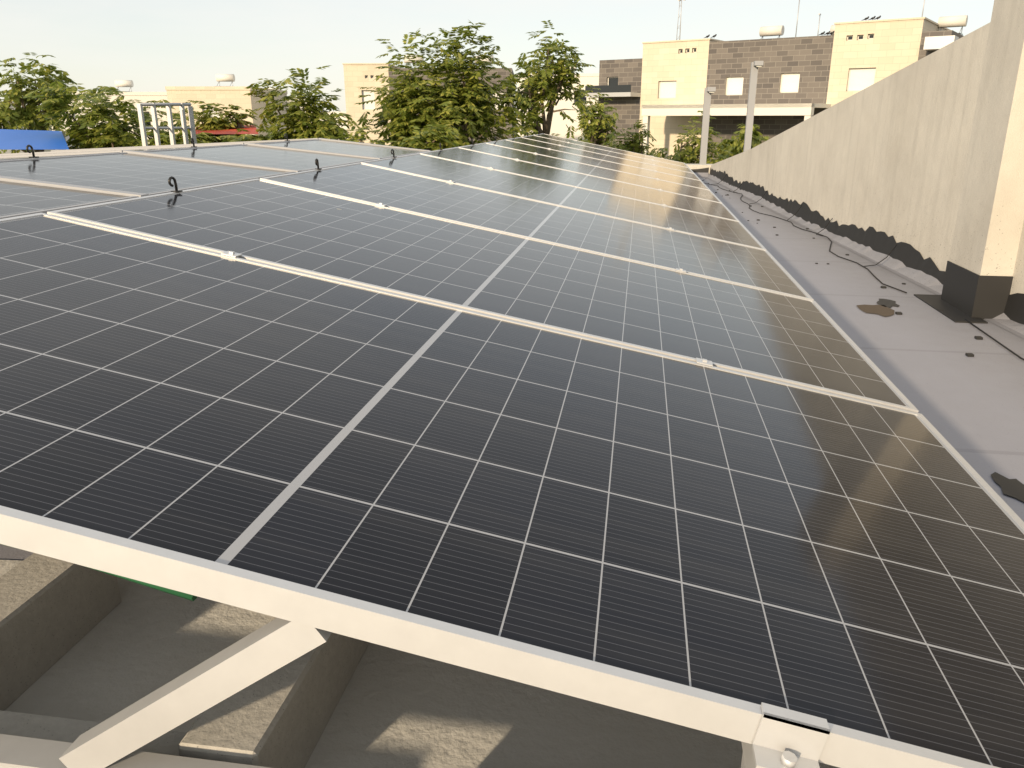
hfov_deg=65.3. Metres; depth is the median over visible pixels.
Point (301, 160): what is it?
solar panel
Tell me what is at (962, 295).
wall base flashing
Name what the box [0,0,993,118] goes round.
sky
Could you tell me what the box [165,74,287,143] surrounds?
building
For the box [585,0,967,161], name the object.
building
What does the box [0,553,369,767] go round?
concrete blocks
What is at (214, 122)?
tree
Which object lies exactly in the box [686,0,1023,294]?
parapet wall
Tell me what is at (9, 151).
building
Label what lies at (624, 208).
solar panel
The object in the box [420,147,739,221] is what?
solar panel
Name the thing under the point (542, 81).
tall thin tree
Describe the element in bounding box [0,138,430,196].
array frame
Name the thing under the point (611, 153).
solar panel
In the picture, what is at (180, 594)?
cable tray
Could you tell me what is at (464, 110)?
tree
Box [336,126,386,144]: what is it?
hedge tree
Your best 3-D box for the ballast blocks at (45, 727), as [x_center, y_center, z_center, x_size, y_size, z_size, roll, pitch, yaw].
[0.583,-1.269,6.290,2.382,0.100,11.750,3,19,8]
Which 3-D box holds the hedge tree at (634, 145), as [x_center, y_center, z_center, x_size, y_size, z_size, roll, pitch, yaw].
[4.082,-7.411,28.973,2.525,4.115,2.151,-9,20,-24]
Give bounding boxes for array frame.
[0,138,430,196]
[0,142,829,767]
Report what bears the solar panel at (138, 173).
on the array frame at (96, 150)
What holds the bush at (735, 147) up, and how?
on the ground
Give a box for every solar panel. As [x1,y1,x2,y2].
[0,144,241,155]
[0,152,119,160]
[0,152,295,195]
[0,180,137,218]
[0,213,1023,767]
[47,178,918,412]
[50,139,315,151]
[140,144,377,171]
[257,139,427,158]
[260,162,813,300]
[361,153,766,249]
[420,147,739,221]
[460,143,721,202]
[486,140,709,189]
[505,137,700,180]
[523,135,693,172]
[535,134,688,167]
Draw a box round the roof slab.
[0,177,1023,560]
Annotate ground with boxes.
[26,121,516,151]
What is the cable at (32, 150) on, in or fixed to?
on the solar panel at (138, 173)
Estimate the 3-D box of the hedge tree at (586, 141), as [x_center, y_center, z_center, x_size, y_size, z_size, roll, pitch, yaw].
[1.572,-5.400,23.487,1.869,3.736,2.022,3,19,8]
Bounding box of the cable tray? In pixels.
[1,544,197,600]
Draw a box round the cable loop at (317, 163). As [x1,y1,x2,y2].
[315,158,321,169]
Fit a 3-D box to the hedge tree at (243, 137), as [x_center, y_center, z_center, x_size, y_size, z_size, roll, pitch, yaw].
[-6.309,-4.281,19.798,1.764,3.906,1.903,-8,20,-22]
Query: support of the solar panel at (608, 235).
on the array frame at (786, 738)
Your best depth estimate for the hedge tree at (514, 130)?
21.20 m
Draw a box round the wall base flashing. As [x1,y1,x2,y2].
[691,167,1023,338]
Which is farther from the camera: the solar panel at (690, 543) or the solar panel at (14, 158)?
the solar panel at (14, 158)
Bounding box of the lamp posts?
[699,61,763,163]
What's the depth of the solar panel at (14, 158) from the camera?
3.46 m
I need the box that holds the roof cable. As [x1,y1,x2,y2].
[702,174,1023,359]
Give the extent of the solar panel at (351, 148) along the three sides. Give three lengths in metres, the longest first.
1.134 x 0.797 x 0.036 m
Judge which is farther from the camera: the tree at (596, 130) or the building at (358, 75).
the building at (358, 75)
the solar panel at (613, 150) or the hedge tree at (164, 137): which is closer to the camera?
the solar panel at (613, 150)
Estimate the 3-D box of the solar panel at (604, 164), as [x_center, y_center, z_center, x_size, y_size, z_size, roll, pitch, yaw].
[0.850,-2.142,7.806,2.094,0.035,1.134,13,20,5]
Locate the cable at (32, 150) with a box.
[26,145,38,157]
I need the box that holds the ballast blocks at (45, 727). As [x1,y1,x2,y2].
[0,710,186,755]
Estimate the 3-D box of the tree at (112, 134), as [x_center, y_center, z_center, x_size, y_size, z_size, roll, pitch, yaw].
[-8.767,-4.406,18.605,3.141,4.905,3.388,3,19,8]
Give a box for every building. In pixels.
[0,101,23,153]
[51,80,167,147]
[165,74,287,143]
[309,46,513,144]
[517,65,598,140]
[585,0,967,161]
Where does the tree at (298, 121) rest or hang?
on the ground
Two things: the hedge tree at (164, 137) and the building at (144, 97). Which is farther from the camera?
the building at (144, 97)
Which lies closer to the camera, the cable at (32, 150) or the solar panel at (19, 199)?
the solar panel at (19, 199)
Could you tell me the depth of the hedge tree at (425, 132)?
17.86 m
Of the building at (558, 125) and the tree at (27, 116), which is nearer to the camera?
the tree at (27, 116)
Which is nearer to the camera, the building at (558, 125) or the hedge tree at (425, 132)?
the hedge tree at (425, 132)
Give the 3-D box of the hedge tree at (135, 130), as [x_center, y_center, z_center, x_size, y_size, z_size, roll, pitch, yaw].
[-11.808,-5.831,23.470,2.087,4.518,2.200,3,19,8]
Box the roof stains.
[708,183,1023,501]
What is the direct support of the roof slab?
on the house walls
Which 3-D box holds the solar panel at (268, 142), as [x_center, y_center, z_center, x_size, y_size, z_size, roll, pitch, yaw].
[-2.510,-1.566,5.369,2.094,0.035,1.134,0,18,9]
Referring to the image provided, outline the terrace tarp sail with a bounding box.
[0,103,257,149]
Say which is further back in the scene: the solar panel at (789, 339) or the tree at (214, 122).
the tree at (214, 122)
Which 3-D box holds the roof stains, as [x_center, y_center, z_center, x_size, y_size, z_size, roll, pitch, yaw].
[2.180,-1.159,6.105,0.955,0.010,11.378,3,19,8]
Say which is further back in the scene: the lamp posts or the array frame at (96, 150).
the lamp posts
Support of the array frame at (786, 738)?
on the ballast blocks at (45, 727)
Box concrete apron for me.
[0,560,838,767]
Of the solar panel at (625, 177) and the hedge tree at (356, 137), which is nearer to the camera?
the solar panel at (625, 177)
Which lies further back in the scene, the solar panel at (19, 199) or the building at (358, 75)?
the building at (358, 75)
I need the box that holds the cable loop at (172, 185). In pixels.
[168,176,182,191]
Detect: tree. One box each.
[0,52,84,153]
[23,81,197,148]
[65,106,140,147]
[134,113,220,146]
[174,100,259,143]
[219,129,272,142]
[245,65,370,139]
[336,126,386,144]
[355,22,540,148]
[387,124,459,150]
[497,125,530,140]
[499,20,596,138]
[552,133,594,142]
[574,84,620,145]
[602,120,660,157]
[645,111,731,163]
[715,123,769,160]

